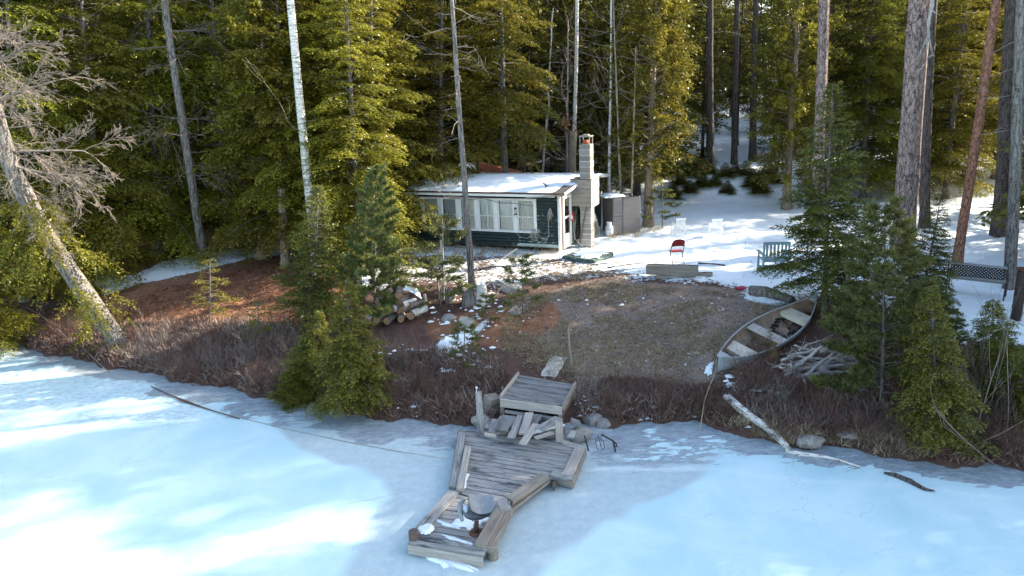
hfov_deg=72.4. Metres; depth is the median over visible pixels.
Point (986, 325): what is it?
bare sapling
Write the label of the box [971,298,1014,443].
bare sapling
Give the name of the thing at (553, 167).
forest hemlock
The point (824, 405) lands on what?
bare shrub
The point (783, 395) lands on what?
bare shrub
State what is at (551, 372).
stone slab
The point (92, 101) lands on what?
hemlock tree
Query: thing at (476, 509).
boat seat
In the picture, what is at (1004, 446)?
bare shrub
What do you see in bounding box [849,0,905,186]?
forest cedar
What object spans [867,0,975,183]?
forest hemlock
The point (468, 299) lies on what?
birch stump
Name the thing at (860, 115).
hemlock tree
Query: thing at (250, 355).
bare shrub
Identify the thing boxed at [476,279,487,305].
birch stump
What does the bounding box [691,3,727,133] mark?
forest cedar
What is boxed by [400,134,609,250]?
cabin
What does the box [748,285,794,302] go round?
fallen log
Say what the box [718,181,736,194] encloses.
young hemlock
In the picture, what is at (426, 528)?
snow patch
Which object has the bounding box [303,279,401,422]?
young hemlock
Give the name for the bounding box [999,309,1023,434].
bare sapling
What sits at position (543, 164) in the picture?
birch tree
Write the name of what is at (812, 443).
boulder
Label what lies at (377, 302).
firewood log
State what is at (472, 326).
white pine
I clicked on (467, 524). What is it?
snow patch
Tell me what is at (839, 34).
forest pine
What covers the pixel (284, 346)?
bare shrub
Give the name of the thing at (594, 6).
forest spruce
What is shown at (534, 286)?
white pine
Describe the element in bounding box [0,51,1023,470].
ground
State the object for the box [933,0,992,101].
forest spruce
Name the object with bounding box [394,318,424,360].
bare shrub
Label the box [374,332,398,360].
bare shrub
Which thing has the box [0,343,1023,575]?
frozen lake
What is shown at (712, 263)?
pole
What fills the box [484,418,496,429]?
loose board
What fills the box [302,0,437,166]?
hemlock tree
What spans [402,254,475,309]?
white pine
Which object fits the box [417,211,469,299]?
white pine
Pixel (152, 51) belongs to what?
forest cedar
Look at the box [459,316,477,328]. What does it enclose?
split block
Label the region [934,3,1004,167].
forest hemlock
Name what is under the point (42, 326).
bare shrub
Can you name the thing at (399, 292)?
firewood log
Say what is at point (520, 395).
landing platform
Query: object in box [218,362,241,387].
bare shrub
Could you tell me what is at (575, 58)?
birch tree
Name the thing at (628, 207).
plywood enclosure
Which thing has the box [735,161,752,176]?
young hemlock
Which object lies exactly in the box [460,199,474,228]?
window
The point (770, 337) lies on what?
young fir
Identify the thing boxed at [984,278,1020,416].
bare sapling
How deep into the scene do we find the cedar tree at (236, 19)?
23.81 m
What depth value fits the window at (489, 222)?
25.57 m
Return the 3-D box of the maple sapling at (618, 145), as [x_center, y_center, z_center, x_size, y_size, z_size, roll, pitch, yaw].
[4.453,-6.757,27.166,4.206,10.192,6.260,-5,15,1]
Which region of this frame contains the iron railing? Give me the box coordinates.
[584,434,617,451]
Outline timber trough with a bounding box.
[646,263,698,275]
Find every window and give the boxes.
[423,198,438,226]
[442,199,456,227]
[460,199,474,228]
[478,199,493,229]
[498,200,513,230]
[517,200,533,231]
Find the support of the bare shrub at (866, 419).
on the ground at (748, 221)
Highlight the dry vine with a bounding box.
[530,229,539,241]
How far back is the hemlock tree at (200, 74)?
25.76 m
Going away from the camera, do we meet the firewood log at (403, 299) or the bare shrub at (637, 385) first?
the bare shrub at (637, 385)
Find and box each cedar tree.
[199,0,321,259]
[578,0,649,192]
[600,0,701,227]
[739,0,846,209]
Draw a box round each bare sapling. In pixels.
[930,388,995,464]
[950,421,1021,457]
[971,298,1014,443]
[973,277,1005,382]
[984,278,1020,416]
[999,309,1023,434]
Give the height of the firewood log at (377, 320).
0.212 m
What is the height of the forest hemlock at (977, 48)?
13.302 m
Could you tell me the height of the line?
0.057 m
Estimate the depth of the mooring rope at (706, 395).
15.21 m
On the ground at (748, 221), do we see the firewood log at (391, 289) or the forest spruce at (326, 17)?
the forest spruce at (326, 17)
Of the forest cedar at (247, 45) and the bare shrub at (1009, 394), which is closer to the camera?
the bare shrub at (1009, 394)
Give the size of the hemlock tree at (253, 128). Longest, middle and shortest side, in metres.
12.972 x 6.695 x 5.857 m
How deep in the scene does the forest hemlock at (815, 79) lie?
40.68 m
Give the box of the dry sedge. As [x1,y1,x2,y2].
[426,225,931,459]
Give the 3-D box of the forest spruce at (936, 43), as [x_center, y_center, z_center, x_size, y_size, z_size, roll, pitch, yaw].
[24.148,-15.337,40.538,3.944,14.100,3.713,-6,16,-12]
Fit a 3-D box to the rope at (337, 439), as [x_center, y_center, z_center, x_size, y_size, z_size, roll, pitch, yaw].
[-5.340,2.969,15.882,9.671,0.253,0.329,6,18,29]
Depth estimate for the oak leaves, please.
28.47 m
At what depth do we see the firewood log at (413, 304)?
19.20 m
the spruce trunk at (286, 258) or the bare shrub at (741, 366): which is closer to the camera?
the bare shrub at (741, 366)
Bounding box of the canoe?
[716,294,817,373]
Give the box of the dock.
[407,386,586,566]
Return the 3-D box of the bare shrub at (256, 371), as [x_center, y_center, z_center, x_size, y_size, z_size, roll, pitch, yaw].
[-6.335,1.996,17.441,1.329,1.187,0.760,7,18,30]
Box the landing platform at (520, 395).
[499,372,575,420]
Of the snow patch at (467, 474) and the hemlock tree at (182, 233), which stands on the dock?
the snow patch at (467, 474)
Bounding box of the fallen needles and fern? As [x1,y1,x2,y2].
[92,262,370,352]
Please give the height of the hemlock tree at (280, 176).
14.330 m
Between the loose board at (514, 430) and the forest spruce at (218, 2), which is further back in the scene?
the forest spruce at (218, 2)
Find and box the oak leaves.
[553,112,576,135]
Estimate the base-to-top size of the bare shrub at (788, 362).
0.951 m
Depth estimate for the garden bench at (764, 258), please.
20.67 m
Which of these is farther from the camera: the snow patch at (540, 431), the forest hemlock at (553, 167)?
the forest hemlock at (553, 167)
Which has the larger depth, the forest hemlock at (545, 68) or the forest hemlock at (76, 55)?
the forest hemlock at (545, 68)
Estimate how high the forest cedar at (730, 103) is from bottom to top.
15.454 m
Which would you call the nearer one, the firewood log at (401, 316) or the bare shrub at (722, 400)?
the bare shrub at (722, 400)
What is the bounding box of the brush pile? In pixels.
[767,335,866,390]
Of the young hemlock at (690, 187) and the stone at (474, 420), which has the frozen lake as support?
the stone at (474, 420)
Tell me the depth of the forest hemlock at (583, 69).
46.95 m
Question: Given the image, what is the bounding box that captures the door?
[562,194,571,248]
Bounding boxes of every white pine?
[336,162,408,325]
[379,247,421,279]
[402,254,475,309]
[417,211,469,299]
[444,321,487,368]
[468,293,503,327]
[501,253,543,313]
[640,188,682,227]
[808,193,952,406]
[892,275,974,348]
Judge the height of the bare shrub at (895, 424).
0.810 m
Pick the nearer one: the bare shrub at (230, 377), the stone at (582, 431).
the stone at (582, 431)
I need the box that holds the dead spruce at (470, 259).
[402,0,500,290]
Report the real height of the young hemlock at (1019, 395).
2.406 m
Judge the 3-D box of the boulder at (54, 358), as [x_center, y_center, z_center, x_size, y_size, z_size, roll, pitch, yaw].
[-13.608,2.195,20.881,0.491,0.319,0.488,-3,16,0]
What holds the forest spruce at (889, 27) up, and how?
on the ground at (748, 221)
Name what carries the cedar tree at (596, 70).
on the ground at (748, 221)
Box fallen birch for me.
[723,393,859,472]
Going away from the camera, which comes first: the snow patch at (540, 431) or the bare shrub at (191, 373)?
the snow patch at (540, 431)
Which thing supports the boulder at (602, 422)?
on the ground at (748, 221)
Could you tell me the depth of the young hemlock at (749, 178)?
34.99 m
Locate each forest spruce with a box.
[0,0,88,160]
[54,0,171,219]
[77,0,194,196]
[156,0,254,143]
[183,0,251,100]
[282,0,353,131]
[297,0,386,133]
[462,0,573,172]
[573,0,652,160]
[591,0,704,158]
[656,2,700,125]
[680,0,732,157]
[714,0,765,144]
[728,0,776,128]
[826,0,873,150]
[851,0,907,118]
[875,0,935,114]
[894,1,945,105]
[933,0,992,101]
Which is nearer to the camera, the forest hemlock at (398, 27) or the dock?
the dock
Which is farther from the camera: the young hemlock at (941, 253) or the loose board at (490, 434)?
the young hemlock at (941, 253)
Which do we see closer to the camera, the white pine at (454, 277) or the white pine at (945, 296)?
the white pine at (945, 296)
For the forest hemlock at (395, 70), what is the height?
18.742 m
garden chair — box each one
[671,218,685,234]
[708,219,722,236]
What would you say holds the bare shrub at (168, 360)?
on the ground at (748, 221)
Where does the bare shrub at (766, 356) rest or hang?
on the ground at (748, 221)
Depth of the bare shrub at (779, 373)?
15.03 m
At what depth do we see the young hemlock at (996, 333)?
13.78 m
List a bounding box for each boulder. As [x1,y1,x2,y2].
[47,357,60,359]
[441,313,456,322]
[483,406,499,412]
[501,283,521,293]
[583,413,601,425]
[595,417,610,428]
[796,434,825,448]
[836,428,859,440]
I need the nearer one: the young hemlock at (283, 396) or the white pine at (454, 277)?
the young hemlock at (283, 396)
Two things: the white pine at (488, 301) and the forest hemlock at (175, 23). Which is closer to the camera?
the white pine at (488, 301)
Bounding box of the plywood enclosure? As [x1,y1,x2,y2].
[599,192,640,234]
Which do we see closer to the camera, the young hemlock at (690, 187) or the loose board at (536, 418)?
the loose board at (536, 418)
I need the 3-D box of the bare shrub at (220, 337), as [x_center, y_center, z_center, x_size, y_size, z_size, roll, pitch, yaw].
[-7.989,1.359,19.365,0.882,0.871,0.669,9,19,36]
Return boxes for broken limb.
[917,0,939,71]
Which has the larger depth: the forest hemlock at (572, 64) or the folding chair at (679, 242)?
the forest hemlock at (572, 64)
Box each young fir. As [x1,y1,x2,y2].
[186,257,242,323]
[242,300,276,342]
[762,330,781,362]
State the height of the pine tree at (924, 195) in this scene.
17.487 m
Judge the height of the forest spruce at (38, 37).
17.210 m
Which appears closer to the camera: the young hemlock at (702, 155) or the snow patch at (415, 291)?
the snow patch at (415, 291)
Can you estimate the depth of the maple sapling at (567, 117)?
28.68 m
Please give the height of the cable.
0.237 m
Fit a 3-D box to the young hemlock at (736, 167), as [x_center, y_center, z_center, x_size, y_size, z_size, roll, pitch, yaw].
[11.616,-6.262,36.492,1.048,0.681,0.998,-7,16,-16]
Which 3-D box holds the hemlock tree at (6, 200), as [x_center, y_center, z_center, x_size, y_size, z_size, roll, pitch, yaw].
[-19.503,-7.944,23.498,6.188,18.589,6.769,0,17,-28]
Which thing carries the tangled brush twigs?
on the ground at (748, 221)
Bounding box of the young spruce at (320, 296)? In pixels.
[262,183,356,331]
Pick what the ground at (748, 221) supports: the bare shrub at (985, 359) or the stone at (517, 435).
the bare shrub at (985, 359)
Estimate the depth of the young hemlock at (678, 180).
35.52 m
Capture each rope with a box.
[161,390,451,459]
[700,358,716,429]
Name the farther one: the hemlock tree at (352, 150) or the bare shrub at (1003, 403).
the hemlock tree at (352, 150)
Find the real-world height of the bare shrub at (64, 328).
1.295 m
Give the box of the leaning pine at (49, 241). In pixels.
[0,9,148,361]
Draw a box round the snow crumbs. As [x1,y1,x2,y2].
[241,295,986,427]
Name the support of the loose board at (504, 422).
on the loose board at (491, 430)
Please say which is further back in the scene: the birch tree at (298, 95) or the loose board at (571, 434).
the birch tree at (298, 95)
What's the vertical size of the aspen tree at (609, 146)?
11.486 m
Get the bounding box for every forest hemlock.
[0,0,38,165]
[0,92,32,228]
[1,0,116,206]
[20,0,174,237]
[130,0,246,216]
[334,7,425,184]
[360,0,475,177]
[383,0,497,159]
[417,0,516,166]
[418,0,516,168]
[508,0,614,172]
[512,0,583,131]
[544,12,594,128]
[545,0,607,137]
[563,0,713,197]
[577,0,661,148]
[673,0,741,115]
[679,2,733,103]
[732,1,770,102]
[763,5,810,126]
[766,2,854,144]
[825,0,876,134]
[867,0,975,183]
[887,0,949,113]
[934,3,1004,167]
[938,0,1023,164]
[974,132,1023,231]
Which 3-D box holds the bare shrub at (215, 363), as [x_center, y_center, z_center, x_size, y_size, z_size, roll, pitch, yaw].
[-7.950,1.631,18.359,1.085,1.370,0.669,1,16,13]
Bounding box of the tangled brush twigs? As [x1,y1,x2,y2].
[85,313,1023,466]
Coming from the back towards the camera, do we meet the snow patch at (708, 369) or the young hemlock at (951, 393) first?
the snow patch at (708, 369)
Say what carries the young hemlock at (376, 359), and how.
on the ground at (748, 221)
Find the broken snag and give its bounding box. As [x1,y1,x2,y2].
[568,129,576,172]
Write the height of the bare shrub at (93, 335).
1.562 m
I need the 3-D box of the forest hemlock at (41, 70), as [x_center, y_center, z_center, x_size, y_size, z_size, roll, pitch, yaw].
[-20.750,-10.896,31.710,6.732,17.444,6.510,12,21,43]
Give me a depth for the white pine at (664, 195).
28.09 m
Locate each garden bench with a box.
[756,241,790,274]
[947,261,1008,300]
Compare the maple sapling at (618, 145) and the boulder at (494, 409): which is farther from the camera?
the maple sapling at (618, 145)
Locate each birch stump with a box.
[445,287,455,302]
[461,287,475,307]
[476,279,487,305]
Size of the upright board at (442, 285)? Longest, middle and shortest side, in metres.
1.826 x 0.090 x 0.025 m
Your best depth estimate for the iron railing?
14.07 m
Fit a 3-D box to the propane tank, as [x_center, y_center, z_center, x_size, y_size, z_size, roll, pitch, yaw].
[3.777,-2.288,27.230,0.328,0.560,0.323,-3,16,0]
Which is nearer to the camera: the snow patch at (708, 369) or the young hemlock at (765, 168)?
the snow patch at (708, 369)
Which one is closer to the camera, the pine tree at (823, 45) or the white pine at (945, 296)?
the white pine at (945, 296)
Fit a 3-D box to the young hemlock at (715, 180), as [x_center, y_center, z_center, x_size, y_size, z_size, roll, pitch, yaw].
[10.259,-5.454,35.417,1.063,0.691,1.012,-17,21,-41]
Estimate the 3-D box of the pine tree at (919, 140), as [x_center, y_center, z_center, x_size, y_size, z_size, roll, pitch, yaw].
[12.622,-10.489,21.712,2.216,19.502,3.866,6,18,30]
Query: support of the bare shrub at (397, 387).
on the ground at (748, 221)
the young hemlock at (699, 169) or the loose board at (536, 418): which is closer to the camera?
the loose board at (536, 418)
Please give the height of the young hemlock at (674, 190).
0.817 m
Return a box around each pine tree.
[694,0,749,171]
[699,0,766,164]
[741,0,758,161]
[812,0,829,237]
[889,0,925,255]
[895,0,955,228]
[912,0,930,241]
[988,0,1015,237]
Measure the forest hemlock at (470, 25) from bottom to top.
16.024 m
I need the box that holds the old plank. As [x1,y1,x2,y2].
[655,273,712,278]
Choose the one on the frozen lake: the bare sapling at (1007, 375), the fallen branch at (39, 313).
the fallen branch at (39, 313)
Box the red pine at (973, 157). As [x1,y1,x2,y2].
[952,0,1012,265]
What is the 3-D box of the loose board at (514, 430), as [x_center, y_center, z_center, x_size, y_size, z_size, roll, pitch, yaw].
[0.084,2.840,14.324,0.162,0.038,0.858,0,20,15]
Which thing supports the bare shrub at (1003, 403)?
on the ground at (748, 221)
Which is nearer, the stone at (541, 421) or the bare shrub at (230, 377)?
the stone at (541, 421)
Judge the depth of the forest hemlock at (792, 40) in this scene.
46.55 m
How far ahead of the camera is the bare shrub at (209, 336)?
19.89 m
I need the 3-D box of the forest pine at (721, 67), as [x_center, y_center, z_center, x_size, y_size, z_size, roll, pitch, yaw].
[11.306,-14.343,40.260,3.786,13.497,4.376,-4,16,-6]
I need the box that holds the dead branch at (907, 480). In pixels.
[884,472,934,491]
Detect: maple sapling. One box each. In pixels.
[529,3,604,172]
[568,0,677,215]
[607,47,677,196]
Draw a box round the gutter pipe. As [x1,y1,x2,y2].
[525,194,566,198]
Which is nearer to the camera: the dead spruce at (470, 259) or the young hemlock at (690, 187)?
the dead spruce at (470, 259)
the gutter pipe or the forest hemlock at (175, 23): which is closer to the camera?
the gutter pipe
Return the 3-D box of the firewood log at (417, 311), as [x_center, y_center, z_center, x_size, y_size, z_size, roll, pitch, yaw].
[-2.572,0.638,19.361,0.510,0.260,0.217,-16,20,-39]
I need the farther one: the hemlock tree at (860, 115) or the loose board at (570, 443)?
the hemlock tree at (860, 115)
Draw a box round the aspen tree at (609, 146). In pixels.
[548,0,646,192]
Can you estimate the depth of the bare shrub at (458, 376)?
16.31 m
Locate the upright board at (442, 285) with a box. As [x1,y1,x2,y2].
[440,240,444,299]
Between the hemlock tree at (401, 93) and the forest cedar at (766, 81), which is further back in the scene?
the forest cedar at (766, 81)
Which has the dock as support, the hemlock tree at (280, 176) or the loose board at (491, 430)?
the loose board at (491, 430)
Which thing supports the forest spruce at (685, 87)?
on the ground at (748, 221)
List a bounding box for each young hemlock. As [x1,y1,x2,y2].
[264,368,312,413]
[272,309,337,410]
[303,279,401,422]
[359,350,385,393]
[657,165,676,177]
[667,183,684,199]
[669,172,689,186]
[675,158,698,174]
[680,180,702,193]
[684,163,709,176]
[694,172,712,187]
[696,147,719,164]
[704,161,719,173]
[707,173,723,186]
[716,163,735,178]
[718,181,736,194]
[729,161,743,172]
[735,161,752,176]
[740,169,759,187]
[747,177,773,194]
[751,82,880,316]
[757,159,779,175]
[769,174,782,183]
[873,193,969,317]
[885,285,1002,461]
[955,299,1023,407]
[985,347,1023,438]
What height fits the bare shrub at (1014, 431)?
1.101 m
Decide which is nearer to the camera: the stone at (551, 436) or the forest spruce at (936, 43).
the stone at (551, 436)
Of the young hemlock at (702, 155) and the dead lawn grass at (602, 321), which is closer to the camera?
the dead lawn grass at (602, 321)
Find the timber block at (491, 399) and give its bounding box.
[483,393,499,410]
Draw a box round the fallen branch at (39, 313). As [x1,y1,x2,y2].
[26,301,114,372]
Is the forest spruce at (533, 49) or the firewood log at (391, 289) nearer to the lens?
the firewood log at (391, 289)
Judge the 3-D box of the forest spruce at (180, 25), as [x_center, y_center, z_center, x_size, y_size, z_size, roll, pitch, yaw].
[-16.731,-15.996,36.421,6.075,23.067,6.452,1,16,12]
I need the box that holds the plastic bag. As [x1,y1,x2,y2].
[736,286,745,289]
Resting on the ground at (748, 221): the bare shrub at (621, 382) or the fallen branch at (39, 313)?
the bare shrub at (621, 382)
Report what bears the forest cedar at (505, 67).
on the ground at (748, 221)
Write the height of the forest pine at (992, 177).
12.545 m
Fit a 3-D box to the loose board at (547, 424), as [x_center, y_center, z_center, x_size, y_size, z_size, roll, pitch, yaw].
[0.754,2.744,14.185,0.205,0.036,0.747,13,16,34]
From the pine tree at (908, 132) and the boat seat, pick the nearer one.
the boat seat
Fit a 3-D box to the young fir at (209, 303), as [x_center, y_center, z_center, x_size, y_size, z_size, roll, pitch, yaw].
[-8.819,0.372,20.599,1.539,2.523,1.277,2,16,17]
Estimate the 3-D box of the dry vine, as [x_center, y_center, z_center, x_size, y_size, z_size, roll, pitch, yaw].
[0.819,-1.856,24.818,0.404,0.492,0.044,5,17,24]
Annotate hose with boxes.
[533,211,549,244]
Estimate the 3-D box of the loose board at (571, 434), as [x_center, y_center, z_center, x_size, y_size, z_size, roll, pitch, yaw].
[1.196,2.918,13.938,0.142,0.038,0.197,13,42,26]
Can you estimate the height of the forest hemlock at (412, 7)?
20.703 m
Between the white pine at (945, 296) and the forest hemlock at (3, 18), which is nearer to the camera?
the white pine at (945, 296)
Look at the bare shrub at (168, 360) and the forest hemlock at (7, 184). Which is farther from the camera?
the forest hemlock at (7, 184)
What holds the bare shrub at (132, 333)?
on the ground at (748, 221)
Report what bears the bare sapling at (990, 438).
on the ground at (748, 221)
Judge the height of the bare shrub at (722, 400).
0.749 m
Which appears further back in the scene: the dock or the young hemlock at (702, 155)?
the young hemlock at (702, 155)
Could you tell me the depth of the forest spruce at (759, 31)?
45.90 m
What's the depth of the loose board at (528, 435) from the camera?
13.78 m
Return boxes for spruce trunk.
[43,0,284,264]
[271,188,295,268]
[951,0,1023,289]
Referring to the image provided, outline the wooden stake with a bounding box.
[568,327,572,372]
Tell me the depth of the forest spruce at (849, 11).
38.10 m
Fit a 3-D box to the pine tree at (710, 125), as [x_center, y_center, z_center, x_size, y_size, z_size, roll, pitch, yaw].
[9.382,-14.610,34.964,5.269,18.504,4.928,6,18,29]
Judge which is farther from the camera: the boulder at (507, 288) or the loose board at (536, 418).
the boulder at (507, 288)
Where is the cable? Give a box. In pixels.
[450,198,531,205]
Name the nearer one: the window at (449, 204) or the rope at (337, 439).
the rope at (337, 439)
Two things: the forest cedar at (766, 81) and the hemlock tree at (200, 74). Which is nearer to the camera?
the hemlock tree at (200, 74)
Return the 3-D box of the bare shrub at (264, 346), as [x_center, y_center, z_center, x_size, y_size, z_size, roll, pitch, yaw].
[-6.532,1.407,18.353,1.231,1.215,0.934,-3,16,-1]
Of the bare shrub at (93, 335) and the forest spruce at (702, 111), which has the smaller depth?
the bare shrub at (93, 335)
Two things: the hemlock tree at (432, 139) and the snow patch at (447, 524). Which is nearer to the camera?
the snow patch at (447, 524)
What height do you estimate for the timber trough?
0.302 m
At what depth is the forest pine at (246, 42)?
35.30 m
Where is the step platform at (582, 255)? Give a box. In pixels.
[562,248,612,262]
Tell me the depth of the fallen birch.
14.08 m
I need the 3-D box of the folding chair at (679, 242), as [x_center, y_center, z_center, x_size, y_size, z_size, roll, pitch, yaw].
[5.303,-1.174,22.507,0.444,0.857,0.459,-4,16,-6]
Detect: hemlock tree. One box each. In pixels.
[0,0,134,304]
[0,0,191,300]
[0,39,31,222]
[0,223,45,359]
[57,0,238,272]
[136,0,301,256]
[191,0,357,266]
[212,0,407,255]
[285,0,433,280]
[295,0,446,270]
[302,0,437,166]
[376,0,507,233]
[444,0,567,172]
[798,0,936,197]
[887,0,1003,201]
[959,2,1023,194]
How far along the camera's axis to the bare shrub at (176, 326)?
20.33 m
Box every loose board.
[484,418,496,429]
[484,432,496,437]
[488,416,501,434]
[493,415,515,430]
[507,415,523,438]
[519,412,532,434]
[519,423,538,444]
[530,414,541,424]
[534,431,553,439]
[535,416,562,430]
[562,440,583,447]
[567,430,576,438]
[571,417,579,427]
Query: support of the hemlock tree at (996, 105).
on the ground at (748, 221)
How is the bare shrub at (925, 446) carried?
on the ground at (748, 221)
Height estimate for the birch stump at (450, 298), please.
0.859 m
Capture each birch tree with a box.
[244,0,320,268]
[522,8,591,172]
[552,0,586,172]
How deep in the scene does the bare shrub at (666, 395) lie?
15.13 m
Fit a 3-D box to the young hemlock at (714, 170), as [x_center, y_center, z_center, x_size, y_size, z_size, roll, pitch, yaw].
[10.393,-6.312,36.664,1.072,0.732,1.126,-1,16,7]
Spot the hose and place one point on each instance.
(548, 230)
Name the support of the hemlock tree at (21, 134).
on the ground at (748, 221)
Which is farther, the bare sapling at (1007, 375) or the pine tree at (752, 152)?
the pine tree at (752, 152)
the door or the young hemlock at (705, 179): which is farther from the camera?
the young hemlock at (705, 179)
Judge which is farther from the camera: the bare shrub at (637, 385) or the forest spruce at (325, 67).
the forest spruce at (325, 67)
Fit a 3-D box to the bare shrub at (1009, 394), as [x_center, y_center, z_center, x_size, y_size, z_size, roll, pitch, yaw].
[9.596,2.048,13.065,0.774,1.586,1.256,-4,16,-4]
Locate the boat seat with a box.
[457,494,494,537]
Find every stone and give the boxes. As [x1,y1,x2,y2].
[471,414,490,427]
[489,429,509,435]
[516,425,536,438]
[537,413,547,423]
[542,426,564,439]
[568,426,592,442]
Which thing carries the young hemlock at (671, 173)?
on the ground at (748, 221)
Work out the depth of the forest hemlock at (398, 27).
32.52 m
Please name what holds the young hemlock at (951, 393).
on the ground at (748, 221)
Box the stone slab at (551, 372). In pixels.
[541,356,566,376]
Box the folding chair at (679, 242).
[668,239,684,263]
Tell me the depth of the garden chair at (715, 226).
26.07 m
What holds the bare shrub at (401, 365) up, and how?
on the ground at (748, 221)
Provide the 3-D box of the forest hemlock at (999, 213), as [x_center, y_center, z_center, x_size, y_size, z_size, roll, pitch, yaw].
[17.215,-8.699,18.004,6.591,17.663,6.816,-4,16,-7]
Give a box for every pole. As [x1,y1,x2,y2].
[607,262,644,267]
[698,262,724,265]
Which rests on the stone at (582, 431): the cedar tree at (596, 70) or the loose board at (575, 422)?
the loose board at (575, 422)
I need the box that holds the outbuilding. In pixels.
[447,161,521,172]
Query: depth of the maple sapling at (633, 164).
26.82 m
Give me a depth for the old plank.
20.90 m
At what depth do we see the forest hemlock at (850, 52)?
42.19 m
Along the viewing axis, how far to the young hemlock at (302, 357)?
16.85 m
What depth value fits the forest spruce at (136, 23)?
31.47 m
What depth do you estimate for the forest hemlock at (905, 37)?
47.87 m
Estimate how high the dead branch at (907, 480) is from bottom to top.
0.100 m
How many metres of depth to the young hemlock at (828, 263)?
16.80 m
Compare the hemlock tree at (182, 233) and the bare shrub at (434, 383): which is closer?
the bare shrub at (434, 383)
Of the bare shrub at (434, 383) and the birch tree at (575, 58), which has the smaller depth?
the bare shrub at (434, 383)
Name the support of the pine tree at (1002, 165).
on the ground at (748, 221)
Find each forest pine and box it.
[167,0,225,84]
[210,3,307,189]
[406,0,498,55]
[513,0,605,160]
[681,0,747,147]
[760,0,833,36]
[764,0,892,152]
[960,0,1004,179]
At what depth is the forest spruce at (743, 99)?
42.11 m
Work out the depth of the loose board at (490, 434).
13.83 m
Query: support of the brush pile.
on the ground at (748, 221)
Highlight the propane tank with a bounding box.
[605,222,612,236]
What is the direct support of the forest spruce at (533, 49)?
on the ground at (748, 221)
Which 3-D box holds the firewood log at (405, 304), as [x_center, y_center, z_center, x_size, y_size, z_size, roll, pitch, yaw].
[-2.832,0.412,19.245,0.180,0.180,0.490,10,20,38]
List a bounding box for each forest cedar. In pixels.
[111,0,190,197]
[218,0,315,173]
[482,11,543,152]
[487,0,556,172]
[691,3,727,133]
[717,0,760,115]
[756,0,804,159]
[782,1,828,154]
[832,0,899,115]
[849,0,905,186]
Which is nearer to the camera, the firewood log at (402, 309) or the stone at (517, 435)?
the stone at (517, 435)
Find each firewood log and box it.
[364,314,372,320]
[374,314,387,322]
[375,296,384,305]
[383,312,397,324]
[385,286,393,292]
[390,304,400,312]
[395,285,402,298]
[397,295,409,305]
[398,313,404,322]
[399,306,412,312]
[401,298,416,306]
[407,309,414,319]
[408,300,424,308]
[410,305,427,316]
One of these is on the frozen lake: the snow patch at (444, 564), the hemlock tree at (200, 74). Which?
the snow patch at (444, 564)
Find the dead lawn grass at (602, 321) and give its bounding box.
[497,279,796,390]
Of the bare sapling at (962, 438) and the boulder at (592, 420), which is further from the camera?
the boulder at (592, 420)
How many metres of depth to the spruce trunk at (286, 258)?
24.16 m
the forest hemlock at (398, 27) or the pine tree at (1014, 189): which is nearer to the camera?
the pine tree at (1014, 189)
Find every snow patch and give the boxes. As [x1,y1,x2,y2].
[403,285,421,298]
[418,523,434,534]
[426,557,478,571]
[436,519,459,528]
[441,534,472,544]
[452,515,488,529]
[464,473,468,488]
[534,424,564,433]
[704,361,714,375]
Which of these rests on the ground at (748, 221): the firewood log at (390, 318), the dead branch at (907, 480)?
the firewood log at (390, 318)
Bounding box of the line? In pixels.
[151,386,239,418]
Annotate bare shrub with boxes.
[32,313,51,334]
[44,305,77,345]
[60,304,103,343]
[122,309,166,368]
[124,319,143,344]
[133,306,179,347]
[151,345,183,374]
[159,307,194,335]
[170,354,213,385]
[172,317,207,357]
[193,329,231,370]
[194,324,218,338]
[212,323,235,348]
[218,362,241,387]
[228,313,260,368]
[230,305,246,323]
[239,351,276,390]
[241,323,288,358]
[258,352,291,391]
[263,312,304,355]
[370,336,398,371]
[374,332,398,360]
[379,366,421,405]
[387,335,410,373]
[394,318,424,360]
[405,352,435,392]
[406,360,463,401]
[438,351,469,387]
[606,367,633,393]
[623,362,658,398]
[654,374,681,411]
[688,389,713,418]
[705,392,741,415]
[724,345,784,389]
[745,333,784,366]
[746,347,793,390]
[767,352,798,407]
[774,344,810,379]
[784,356,815,399]
[800,370,827,407]
[803,370,846,423]
[831,415,857,442]
[844,395,891,440]
[880,412,911,442]
[914,423,939,453]
[934,402,983,447]
[954,336,1001,401]
[959,340,1023,425]
[963,398,1023,458]
[968,398,1009,439]
[984,403,1023,451]
[988,369,1023,424]
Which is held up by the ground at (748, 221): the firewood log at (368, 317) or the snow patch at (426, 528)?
the firewood log at (368, 317)
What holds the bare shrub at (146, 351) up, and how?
on the ground at (748, 221)
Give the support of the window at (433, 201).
in the cabin
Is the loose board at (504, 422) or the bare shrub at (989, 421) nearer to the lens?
the bare shrub at (989, 421)
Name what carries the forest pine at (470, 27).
on the ground at (748, 221)
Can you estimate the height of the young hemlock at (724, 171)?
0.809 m
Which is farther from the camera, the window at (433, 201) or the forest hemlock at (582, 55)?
the forest hemlock at (582, 55)

